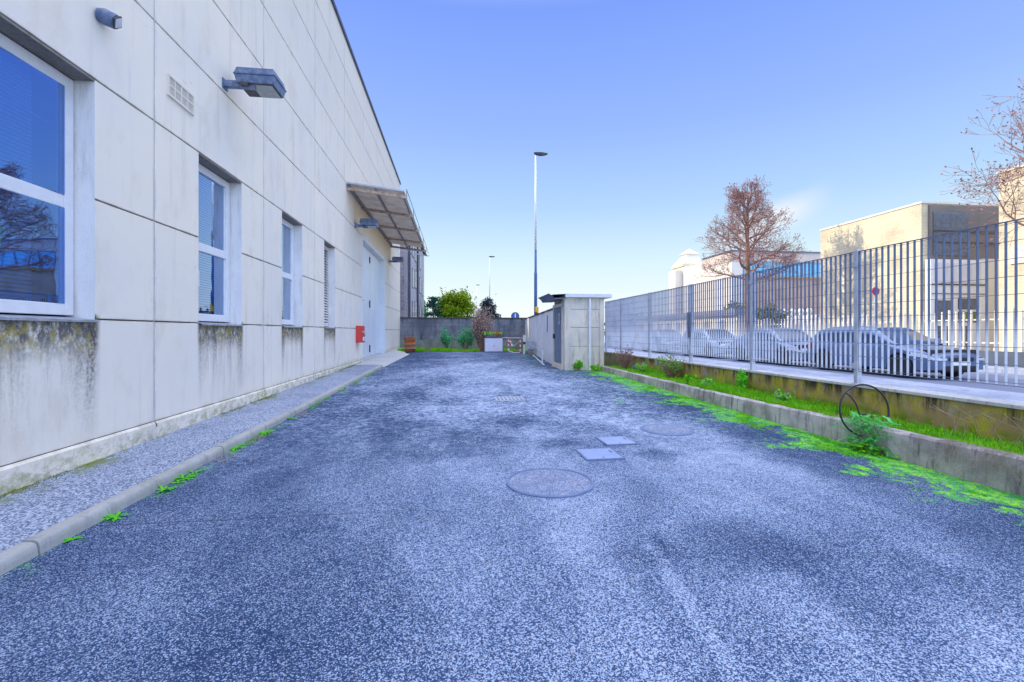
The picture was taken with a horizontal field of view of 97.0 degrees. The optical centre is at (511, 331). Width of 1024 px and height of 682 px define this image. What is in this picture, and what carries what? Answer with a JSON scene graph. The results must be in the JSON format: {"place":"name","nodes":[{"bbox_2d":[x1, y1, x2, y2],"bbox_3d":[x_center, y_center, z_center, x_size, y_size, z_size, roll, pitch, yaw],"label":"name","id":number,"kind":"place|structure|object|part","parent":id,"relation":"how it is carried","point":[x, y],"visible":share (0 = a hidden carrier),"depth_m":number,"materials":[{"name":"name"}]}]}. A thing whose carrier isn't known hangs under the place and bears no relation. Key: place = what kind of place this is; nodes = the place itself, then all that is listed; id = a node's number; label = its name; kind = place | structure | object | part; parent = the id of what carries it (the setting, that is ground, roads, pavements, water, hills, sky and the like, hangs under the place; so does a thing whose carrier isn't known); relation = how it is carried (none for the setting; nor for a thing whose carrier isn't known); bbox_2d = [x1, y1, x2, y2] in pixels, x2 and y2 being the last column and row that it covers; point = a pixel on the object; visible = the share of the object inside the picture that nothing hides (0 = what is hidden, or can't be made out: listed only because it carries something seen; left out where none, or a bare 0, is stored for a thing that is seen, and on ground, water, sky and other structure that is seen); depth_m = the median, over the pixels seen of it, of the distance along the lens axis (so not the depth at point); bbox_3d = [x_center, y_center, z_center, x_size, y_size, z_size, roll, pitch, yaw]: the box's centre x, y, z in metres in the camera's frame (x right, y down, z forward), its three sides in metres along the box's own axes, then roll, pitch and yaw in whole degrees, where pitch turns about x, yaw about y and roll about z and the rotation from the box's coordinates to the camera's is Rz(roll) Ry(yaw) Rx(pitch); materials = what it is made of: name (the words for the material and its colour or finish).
{"place":"outdoors","nodes":[
{"label":"outdoors","id":0,"kind":"place"},
{"bbox_2d":[0,365,377,551],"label":"pavement","id":1,"kind":"structure","parent":0,"point":[28,513],"depth_m":4.77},
{"bbox_2d":[0,362,363,498],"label":"plinth moss","id":2,"kind":"object","parent":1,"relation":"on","point":[66,471],"visible":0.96,"depth_m":4.45,"materials":[{"name":"green plant"}]},
{"bbox_2d":[397,347,527,351],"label":"verge grass","id":3,"kind":"structure","parent":0,"point":[419,349],"depth_m":29.30,"materials":[{"name":"green plant"}]},
{"bbox_2d":[404,337,415,351],"bbox_3d":[-6.470,0.790,28.721,0.704,0.940,0.704,0,0,-7],"label":"drum","id":4,"kind":"object","parent":3,"relation":"on","point":[409,343],"visible":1,"depth_m":28.43,"materials":[{"name":"metal"}]},
{"bbox_2d":[439,323,453,347],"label":"rose bush","id":5,"kind":"object","parent":3,"relation":"on","point":[445,340],"visible":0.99,"depth_m":30.83,"materials":[{"name":"green plant"}]},
{"bbox_2d":[454,324,476,348],"bbox_3d":[-3.145,0.309,30.818,1.374,1.903,1.396,0,0,11],"label":"rose bush","id":6,"kind":"object","parent":3,"relation":"on","point":[463,339],"visible":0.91,"depth_m":30.63,"materials":[{"name":"green plant"}]},
{"bbox_2d":[469,294,495,350],"bbox_3d":[-2.039,-0.623,30.373,1.971,3.833,2.075,0,0,-7],"label":"blossom shrub","id":7,"kind":"object","parent":3,"relation":"on","point":[477,326],"visible":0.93,"depth_m":30.09,"materials":[{"name":"brown plant"}]},
{"bbox_2d":[0,349,1023,681],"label":"yard asphalt","id":8,"kind":"structure","parent":0,"point":[384,525],"depth_m":3.07,"materials":[{"name":"grey asphalt"}]},
{"bbox_2d":[63,535,83,542],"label":"kerb weed","id":9,"kind":"object","parent":8,"relation":"on","point":[69,539],"visible":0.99,"depth_m":3.34,"materials":[{"name":"green plant"}]},
{"bbox_2d":[100,511,128,521],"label":"kerb weed","id":10,"kind":"object","parent":8,"relation":"on","point":[115,517],"visible":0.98,"depth_m":3.72,"materials":[{"name":"green plant"}]},
{"bbox_2d":[156,485,177,492],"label":"kerb weed","id":11,"kind":"object","parent":8,"relation":"on","point":[162,488],"visible":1,"depth_m":4.36,"materials":[{"name":"green plant"}]},
{"bbox_2d":[170,469,203,483],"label":"kerb weed","id":12,"kind":"object","parent":8,"relation":"on","point":[183,478],"visible":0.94,"depth_m":4.70,"materials":[{"name":"green plant"}]},
{"bbox_2d":[0,365,381,575],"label":"kerb","id":13,"kind":"structure","parent":8,"relation":"on","point":[26,550],"depth_m":3.98,"materials":[{"name":"concrete"}]},
{"bbox_2d":[204,452,238,467],"bbox_3d":[-3.423,1.490,5.314,0.479,0.045,0.728,0,0,-19],"label":"dry tuft","id":14,"kind":"object","parent":8,"relation":"on","point":[224,458],"visible":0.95,"depth_m":5.39,"materials":[{"name":"grey plant"}]},
{"bbox_2d":[230,443,249,451],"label":"kerb weed","id":15,"kind":"object","parent":8,"relation":"on","point":[236,447],"visible":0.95,"depth_m":5.84,"materials":[{"name":"green plant"}]},
{"bbox_2d":[244,434,270,445],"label":"dry tuft","id":16,"kind":"object","parent":8,"relation":"on","point":[260,436],"visible":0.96,"depth_m":6.41,"materials":[{"name":"grey plant"}]},
{"bbox_2d":[257,429,272,435],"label":"kerb weed","id":17,"kind":"object","parent":8,"relation":"on","point":[266,432],"visible":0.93,"depth_m":6.66,"materials":[{"name":"green plant"}]},
{"bbox_2d":[226,371,376,453],"bbox_3d":[-4.152,1.444,10.848,0.136,0.132,10.558,0,0,-7],"label":"kerb moss","id":18,"kind":"object","parent":8,"relation":"on","point":[310,407],"visible":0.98,"depth_m":9.21,"materials":[{"name":"green plant"}]},
{"bbox_2d":[355,348,408,366],"bbox_3d":[-6.462,1.282,25.144,1.310,0.309,14.900,0,0,-7],"label":"concrete apron","id":19,"kind":"object","parent":8,"relation":"on","point":[387,358],"visible":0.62,"depth_m":21.45,"materials":[{"name":"grey concrete"}]},
{"bbox_2d":[400,317,524,348],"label":"back wall","id":20,"kind":"structure","parent":8,"relation":"on","point":[425,332],"depth_m":32.96,"materials":[{"name":"grey concrete"}]},
{"bbox_2d":[484,336,503,351],"bbox_3d":[-1.157,0.770,29.110,1.260,0.960,0.740,0,0,-7],"label":"ground cabinet","id":21,"kind":"object","parent":8,"relation":"on","point":[493,343],"visible":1,"depth_m":28.78,"materials":[{"name":"metal"}]},
{"bbox_2d":[482,332,503,335],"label":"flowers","id":22,"kind":"object","parent":21,"relation":"on","point":[496,333],"visible":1,"depth_m":29.04,"materials":[{"name":"green plant"}]},
{"bbox_2d":[494,396,524,400],"bbox_3d":[-0.056,1.470,9.919,0.620,0.030,0.540,0,0,-7],"label":"drain grate","id":23,"kind":"object","parent":8,"relation":"on","point":[520,398],"visible":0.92,"depth_m":9.91,"materials":[{"name":"metal"}]},
{"bbox_2d":[508,337,520,353],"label":"barrier gate","id":24,"kind":"structure","parent":8,"relation":"on","point":[514,345],"depth_m":27.99,"materials":[{"name":"metal"}]},
{"bbox_2d":[523,335,525,353],"bbox_3d":[0.716,0.775,26.492,0.150,1.150,0.160,0,0,-7],"label":"gate post","id":25,"kind":"object","parent":8,"relation":"on","point":[524,339],"visible":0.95,"depth_m":26.42,"materials":[{"name":"white metal"}]},
{"bbox_2d":[527,341,534,354],"bbox_3d":[1.084,0.925,25.681,0.400,0.850,0.300,0,0,-7],"label":"meter box","id":26,"kind":"object","parent":8,"relation":"on","point":[530,347],"visible":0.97,"depth_m":25.55,"materials":[{"name":"metal"}]},
{"bbox_2d":[533,345,542,363],"bbox_3d":[1.229,1.065,22.071,0.064,0.669,5.329,0,0,-1],"label":"gate rail","id":27,"kind":"object","parent":8,"relation":"on","point":[541,351],"visible":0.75,"depth_m":19.45,"materials":[{"name":"white metal"}]},
{"bbox_2d":[525,308,552,363],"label":"side wall","id":28,"kind":"structure","parent":8,"relation":"on","point":[539,329],"depth_m":22.64,"materials":[{"name":"white paint"}]},
{"bbox_2d":[534,152,547,312],"bbox_3d":[1.720,-4.665,27.120,0.822,12.130,0.360,0,0,-7],"label":"street lamp","id":29,"kind":"object","parent":8,"relation":"on","point":[535,260],"visible":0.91,"depth_m":27.03,"materials":[{"name":"grey metal"}]},
{"bbox_2d":[506,468,593,498],"bbox_3d":[0.384,1.527,4.603,0.890,0.032,0.890,0,0,-7],"label":"manhole cover","id":30,"kind":"object","parent":8,"relation":"on","point":[554,483],"visible":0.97,"depth_m":4.54,"materials":[{"name":"metal"}]},
{"bbox_2d":[539,293,611,369],"bbox_3d":[2.380,0.075,17.706,2.380,2.950,2.248,0,0,-7],"label":"gatehouse","id":31,"kind":"object","parent":8,"relation":"on","point":[578,326],"visible":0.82,"depth_m":16.80,"materials":[{"name":"concrete"}]},
{"bbox_2d":[552,303,562,369],"bbox_3d":[1.810,0.210,17.710,0.190,2.580,1.600,0,0,-7],"label":"door","id":32,"kind":"structure","parent":31,"relation":"in","point":[557,362],"depth_m":17.60,"materials":[{"name":"metal"}]},
{"bbox_2d":[571,360,582,370],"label":"leafy weed","id":33,"kind":"object","parent":8,"relation":"on","point":[579,364],"visible":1,"depth_m":16.55,"materials":[{"name":"green plant"}]},
{"bbox_2d":[589,363,602,370],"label":"leafy weed","id":34,"kind":"object","parent":8,"relation":"on","point":[594,368],"visible":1,"depth_m":16.43,"materials":[{"name":"green plant"}]},
{"bbox_2d":[575,448,624,460],"bbox_3d":[1.077,1.511,5.596,0.490,0.030,0.490,0,0,-7],"label":"access cover","id":35,"kind":"object","parent":8,"relation":"on","point":[597,454],"visible":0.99,"depth_m":5.54,"materials":[{"name":"metal"}]},
{"bbox_2d":[596,436,637,445],"bbox_3d":[1.438,1.505,6.256,0.453,0.030,0.453,0,0,-7],"label":"access cover","id":36,"kind":"object","parent":8,"relation":"on","point":[615,440],"visible":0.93,"depth_m":6.21,"materials":[{"name":"metal"}]},
{"bbox_2d":[640,424,694,435],"bbox_3d":[2.377,1.509,6.967,0.800,0.034,0.800,0,0,-7],"label":"manhole cover","id":37,"kind":"object","parent":8,"relation":"on","point":[667,429],"visible":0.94,"depth_m":6.93,"materials":[{"name":"metal"}]},
{"bbox_2d":[573,371,1023,525],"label":"edging moss","id":38,"kind":"object","parent":8,"relation":"on","point":[751,422],"visible":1,"depth_m":6.40,"materials":[{"name":"green plant"}]},
{"bbox_2d":[600,366,1023,496],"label":"concrete edging","id":39,"kind":"object","parent":8,"relation":"on","point":[914,448],"visible":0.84,"depth_m":5.49,"materials":[{"name":"grey concrete"}]},
{"bbox_2d":[839,384,889,436],"bbox_3d":[4.629,1.030,5.958,0.693,0.691,0.076,0,0,-3],"label":"cable","id":40,"kind":"object","parent":39,"relation":"on","point":[879,391],"visible":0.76,"depth_m":5.96,"materials":[{"name":"black rubber"}]},
{"bbox_2d":[831,411,899,457],"bbox_3d":[4.532,1.309,5.797,0.618,0.532,0.808,0,0,-32],"label":"feathery plant","id":41,"kind":"object","parent":8,"relation":"on","point":[862,442],"visible":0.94,"depth_m":5.76,"materials":[{"name":"green plant"}]},
{"bbox_2d":[930,405,1023,490],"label":"dry grass","id":42,"kind":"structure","parent":8,"relation":"on","point":[981,459],"depth_m":4.66,"materials":[{"name":"plant"}]},
{"bbox_2d":[334,0,1023,330],"label":"sky","id":43,"kind":"structure","parent":0,"point":[643,112],"materials":[{"name":"blue"}]},
{"bbox_2d":[604,348,1023,402],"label":"street pavement","id":44,"kind":"structure","parent":0,"point":[992,394],"depth_m":9.60,"materials":[{"name":"grey concrete"}]},
{"bbox_2d":[604,343,1023,392],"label":"street","id":45,"kind":"structure","parent":0,"point":[991,378],"depth_m":13.02,"materials":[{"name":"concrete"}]},
{"bbox_2d":[489,256,494,297],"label":"street lamp","id":46,"kind":"object","parent":45,"relation":"on","point":[489,274],"visible":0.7,"depth_m":64.06,"materials":[{"name":"grey metal"}]},
{"bbox_2d":[511,312,518,317],"bbox_3d":[0.273,-0.155,39.068,0.720,3.110,0.110,0,0,-7],"label":"round sign","id":47,"kind":"object","parent":45,"relation":"on","point":[514,314],"visible":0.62,"depth_m":39.02,"materials":[{"name":"blue metal"}]},
{"bbox_2d":[643,329,680,352],"bbox_3d":[9.712,0.544,28.820,2.040,1.472,3.996,0,0,-7],"label":"parked car","id":48,"kind":"object","parent":45,"relation":"on","point":[663,340],"visible":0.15,"depth_m":27.69,"materials":[{"name":"paint"}]},
{"bbox_2d":[680,328,739,357],"bbox_3d":[10.380,0.544,23.462,2.040,1.472,3.946,0,0,-7],"label":"parked car","id":49,"kind":"object","parent":45,"relation":"on","point":[708,342],"visible":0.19,"depth_m":22.75,"materials":[{"name":"paint"}]},
{"bbox_2d":[731,328,811,365],"bbox_3d":[10.985,0.549,18.599,2.040,1.462,4.296,0,0,-7],"label":"parked car","id":50,"kind":"object","parent":45,"relation":"on","point":[783,364],"visible":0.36,"depth_m":17.84,"materials":[{"name":"paint"}]},
{"bbox_2d":[807,326,984,377],"bbox_3d":[11.548,0.539,14.084,2.040,1.482,4.396,0,0,-7],"label":"parked car","id":51,"kind":"object","parent":45,"relation":"on","point":[948,358],"visible":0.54,"depth_m":13.07,"materials":[{"name":"paint"}]},
{"bbox_3d":[10.627,0.101,15.468,0.151,0.381,0.508,0,0,-7],"label":"side window","id":52,"kind":"part","parent":51,"relation":"part of","materials":[{"name":"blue glass"}]},
{"bbox_3d":[10.721,0.106,14.713,0.151,0.412,0.875,0,0,-7],"label":"side window","id":53,"kind":"part","parent":51,"relation":"part of","materials":[{"name":"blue glass"}]},
{"bbox_3d":[10.848,0.115,13.696,0.151,0.408,1.033,0,0,-7],"label":"side window","id":54,"kind":"part","parent":51,"relation":"part of","materials":[{"name":"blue glass"}]},
{"bbox_2d":[604,336,1023,374],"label":"pavement","id":55,"kind":"structure","parent":0,"point":[1010,370],"depth_m":14.13,"materials":[{"name":"grey concrete"}]},
{"bbox_2d":[669,249,702,313],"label":"white building","id":56,"kind":"structure","parent":55,"relation":"on","point":[686,266],"depth_m":49.06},
{"bbox_2d":[646,309,780,335],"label":"annex building","id":57,"kind":"structure","parent":55,"relation":"on","point":[710,318],"depth_m":36.37,"materials":[{"name":"grey concrete"}]},
{"bbox_2d":[719,301,744,316],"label":"garden bush","id":58,"kind":"object","parent":55,"relation":"on","point":[733,306],"visible":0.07,"depth_m":35.24,"materials":[{"name":"green plant"}]},
{"bbox_2d":[694,175,810,333],"bbox_3d":[14.250,-3.999,26.581,5.837,10.286,5.735,0,0,-7],"label":"bare tree","id":59,"kind":"object","parent":55,"relation":"on","point":[737,195],"visible":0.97,"depth_m":26.30,"materials":[{"name":"brown plant"}]},
{"bbox_2d":[701,250,820,327],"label":"brick building","id":60,"kind":"structure","parent":55,"relation":"on","point":[735,267],"depth_m":40.42,"materials":[{"name":"white paint"}]},
{"bbox_2d":[755,303,792,328],"bbox_3d":[16.846,-0.410,29.914,2.729,3.220,2.639,0,0,-7],"label":"garden bush","id":61,"kind":"object","parent":55,"relation":"on","point":[770,315],"visible":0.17,"depth_m":29.57,"materials":[{"name":"green plant"}]},
{"bbox_2d":[777,308,820,335],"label":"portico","id":62,"kind":"structure","parent":55,"relation":"on","point":[803,320],"depth_m":29.26,"materials":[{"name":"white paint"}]},
{"bbox_2d":[646,308,1023,367],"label":"picket fence","id":63,"kind":"object","parent":55,"relation":"on","point":[991,358],"visible":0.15,"depth_m":16.20,"materials":[{"name":"white metal"}]},
{"bbox_2d":[872,285,879,325],"bbox_3d":[14.740,-0.350,18.389,0.340,3.100,0.087,0,0,-7],"label":"parking sign","id":64,"kind":"object","parent":55,"relation":"on","point":[873,291],"visible":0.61,"depth_m":18.40,"materials":[{"name":"metal"}]},
{"bbox_2d":[820,201,998,350],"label":"office building","id":65,"kind":"structure","parent":55,"relation":"on","point":[917,220],"depth_m":21.87,"materials":[{"name":"white paint"}]},
{"bbox_2d":[940,78,1023,254],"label":"bare tree","id":66,"kind":"object","parent":55,"relation":"on","point":[1006,177],"visible":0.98,"depth_m":13.06,"materials":[{"name":"brown plant"}]},
{"bbox_2d":[996,164,1023,351],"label":"office building","id":67,"kind":"structure","parent":55,"relation":"on","point":[1010,280],"depth_m":18.11,"materials":[{"name":"beige concrete"}]},
{"bbox_2d":[647,375,1023,453],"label":"strip soil","id":68,"kind":"structure","parent":0,"point":[843,416],"depth_m":6.54,"materials":[{"name":"brown soil"}]},
{"bbox_2d":[614,344,635,367],"bbox_3d":[3.854,0.849,15.511,0.759,0.875,0.794,0,0,30],"label":"dry bush","id":69,"kind":"object","parent":68,"relation":"on","point":[628,357],"visible":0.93,"depth_m":15.46,"materials":[{"name":"brown plant"}]},
{"bbox_2d":[635,362,647,371],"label":"leafy weed","id":70,"kind":"object","parent":68,"relation":"on","point":[640,367],"visible":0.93,"depth_m":13.76,"materials":[{"name":"green plant"}]},
{"bbox_2d":[655,350,684,377],"bbox_3d":[4.318,0.886,12.329,0.844,0.800,0.847,0,0,-39],"label":"dry bush","id":71,"kind":"object","parent":68,"relation":"on","point":[672,367],"visible":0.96,"depth_m":12.24,"materials":[{"name":"green plant"}]},
{"bbox_2d":[684,373,696,383],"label":"leafy weed","id":72,"kind":"object","parent":68,"relation":"on","point":[688,378],"visible":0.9,"depth_m":10.80,"materials":[{"name":"green plant"}]},
{"bbox_2d":[700,377,712,386],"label":"leafy weed","id":73,"kind":"object","parent":68,"relation":"on","point":[707,380],"visible":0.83,"depth_m":9.95,"materials":[{"name":"green plant"}]},
{"bbox_2d":[736,369,748,387],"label":"leafy weed","id":74,"kind":"object","parent":68,"relation":"on","point":[743,378],"visible":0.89,"depth_m":9.43,"materials":[{"name":"green plant"}]},
{"bbox_2d":[772,389,792,400],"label":"leafy weed","id":75,"kind":"object","parent":68,"relation":"on","point":[781,396],"visible":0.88,"depth_m":7.99,"materials":[{"name":"green plant"}]},
{"bbox_2d":[604,351,1023,445],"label":"retaining wall","id":76,"kind":"structure","parent":68,"relation":"on","point":[908,404],"depth_m":6.47,"materials":[{"name":"grey concrete"}]},
{"bbox_2d":[605,218,1023,387],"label":"fence","id":77,"kind":"object","parent":76,"relation":"on","point":[625,321],"visible":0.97,"depth_m":7.53,"materials":[{"name":"metal"}]},
{"bbox_2d":[606,364,1023,454],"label":"grass strip","id":78,"kind":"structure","parent":68,"relation":"on","point":[744,392],"depth_m":7.14,"materials":[{"name":"green plant"}]},
{"label":"ground","id":79,"kind":"structure","parent":0,"visible":0},
{"bbox_2d":[0,0,428,494],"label":"warehouse","id":80,"kind":"structure","parent":79,"relation":"on","point":[184,242],"depth_m":6.46,"materials":[{"name":"concrete"}]},
{"bbox_2d":[0,14,99,321],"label":"window","id":81,"kind":"structure","parent":80,"relation":"in","point":[47,103],"depth_m":4.62,"materials":[{"name":"glass"}]},
{"bbox_2d":[95,8,121,28],"bbox_3d":[-4.520,-3.509,5.088,0.237,0.206,0.170,0,0,-18],"label":"security camera","id":82,"kind":"object","parent":80,"relation":"attached to","point":[107,17],"visible":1,"depth_m":5.04,"materials":[{"name":"grey metal"}]},
{"bbox_2d":[197,152,243,325],"bbox_3d":[-5.251,-1.470,7.715,0.685,3.180,2.406,0,0,-7],"label":"window","id":83,"kind":"structure","parent":80,"relation":"in","point":[219,237],"depth_m":8.08,"materials":[{"name":"white plastic"}]},
{"bbox_2d":[222,67,286,98],"bbox_3d":[-4.549,-4.365,8.029,0.872,0.370,0.564,0,0,-7],"label":"wall lamp","id":84,"kind":"object","parent":80,"relation":"attached to","point":[259,82],"visible":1,"depth_m":7.82,"materials":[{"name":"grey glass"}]},
{"bbox_2d":[281,211,303,327],"bbox_3d":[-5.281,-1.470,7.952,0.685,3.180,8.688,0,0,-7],"label":"window","id":85,"kind":"structure","parent":80,"relation":"in","point":[291,228],"depth_m":11.64,"materials":[{"name":"white plastic"}]},
{"bbox_2d":[323,240,335,328],"bbox_3d":[-5.915,-1.450,14.379,0.355,2.700,1.240,0,0,-7],"label":"louvre window","id":86,"kind":"structure","parent":80,"relation":"in","point":[329,322],"depth_m":14.99,"materials":[{"name":"metal"}]},
{"bbox_2d":[356,326,364,342],"bbox_3d":[-6.153,0.090,18.406,0.255,0.680,0.550,0,0,-7],"label":"hydrant cabinet","id":87,"kind":"object","parent":80,"relation":"attached to","point":[360,334],"visible":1,"depth_m":18.14,"materials":[{"name":"red metal"}]},
{"bbox_3d":[-6.036,0.090,18.420,0.010,0.620,0.490,0,0,-7],"label":"cabinet door","id":88,"kind":"part","parent":87,"relation":"part of","materials":[{"name":"red paint"}]},
{"bbox_2d":[354,218,378,228],"bbox_3d":[-5.812,-4.305,18.171,0.872,0.370,0.564,0,0,-7],"label":"wall lamp","id":89,"kind":"object","parent":80,"relation":"attached to","point":[368,223],"visible":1,"depth_m":17.94,"materials":[{"name":"grey metal"}]},
{"bbox_2d":[362,236,384,360],"bbox_3d":[-6.943,-1.320,22.489,0.360,5.640,6.210,0,0,-7],"label":"door","id":90,"kind":"structure","parent":80,"relation":"in","point":[373,263],"depth_m":23.27,"materials":[{"name":"paint"}]},
{"bbox_2d":[389,257,403,262],"bbox_3d":[-6.950,-4.305,27.300,0.872,0.370,0.564,0,0,-7],"label":"wall lamp","id":91,"kind":"object","parent":80,"relation":"attached to","point":[397,259],"visible":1,"depth_m":27.07,"materials":[{"name":"grey metal"}]},
{"bbox_2d":[400,245,424,316],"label":"apartment building","id":92,"kind":"structure","parent":79,"relation":"on","point":[411,285],"depth_m":40.71,"materials":[{"name":"white paint"}]},
{"bbox_2d":[412,301,413,316],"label":"window","id":93,"kind":"structure","parent":92,"relation":"in","point":[412,301],"depth_m":40.76,"materials":[{"name":"grey glass"}]},
{"bbox_2d":[412,268,413,287],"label":"window","id":94,"kind":"structure","parent":92,"relation":"in","point":[412,268],"depth_m":41.14,"materials":[{"name":"grey glass"}]},
{"bbox_2d":[419,277,420,293],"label":"window","id":95,"kind":"structure","parent":92,"relation":"in","point":[419,277],"depth_m":49.45,"materials":[{"name":"grey glass"}]},
{"bbox_2d":[419,255,420,270],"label":"window","id":96,"kind":"structure","parent":92,"relation":"in","point":[419,255],"depth_m":49.82,"materials":[{"name":"white paint"}]},
{"bbox_2d":[424,300,427,316],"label":"ivy","id":97,"kind":"object","parent":92,"relation":"attached to","point":[425,310],"visible":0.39,"depth_m":56.59,"materials":[{"name":"green plant"}]},
{"bbox_2d":[424,296,443,316],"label":"conifer tree","id":98,"kind":"object","parent":79,"relation":"on","point":[432,304],"visible":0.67,"depth_m":49.10,"materials":[{"name":"green plant"}]},
{"bbox_2d":[434,286,478,316],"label":"broadleaf tree","id":99,"kind":"object","parent":79,"relation":"on","point":[456,305],"visible":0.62,"depth_m":50.69,"materials":[{"name":"green plant"}]},
{"bbox_2d":[476,297,501,317],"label":"conifer tree","id":100,"kind":"object","parent":79,"relation":"on","point":[487,301],"visible":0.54,"depth_m":46.68,"materials":[{"name":"green plant"}]}
]}

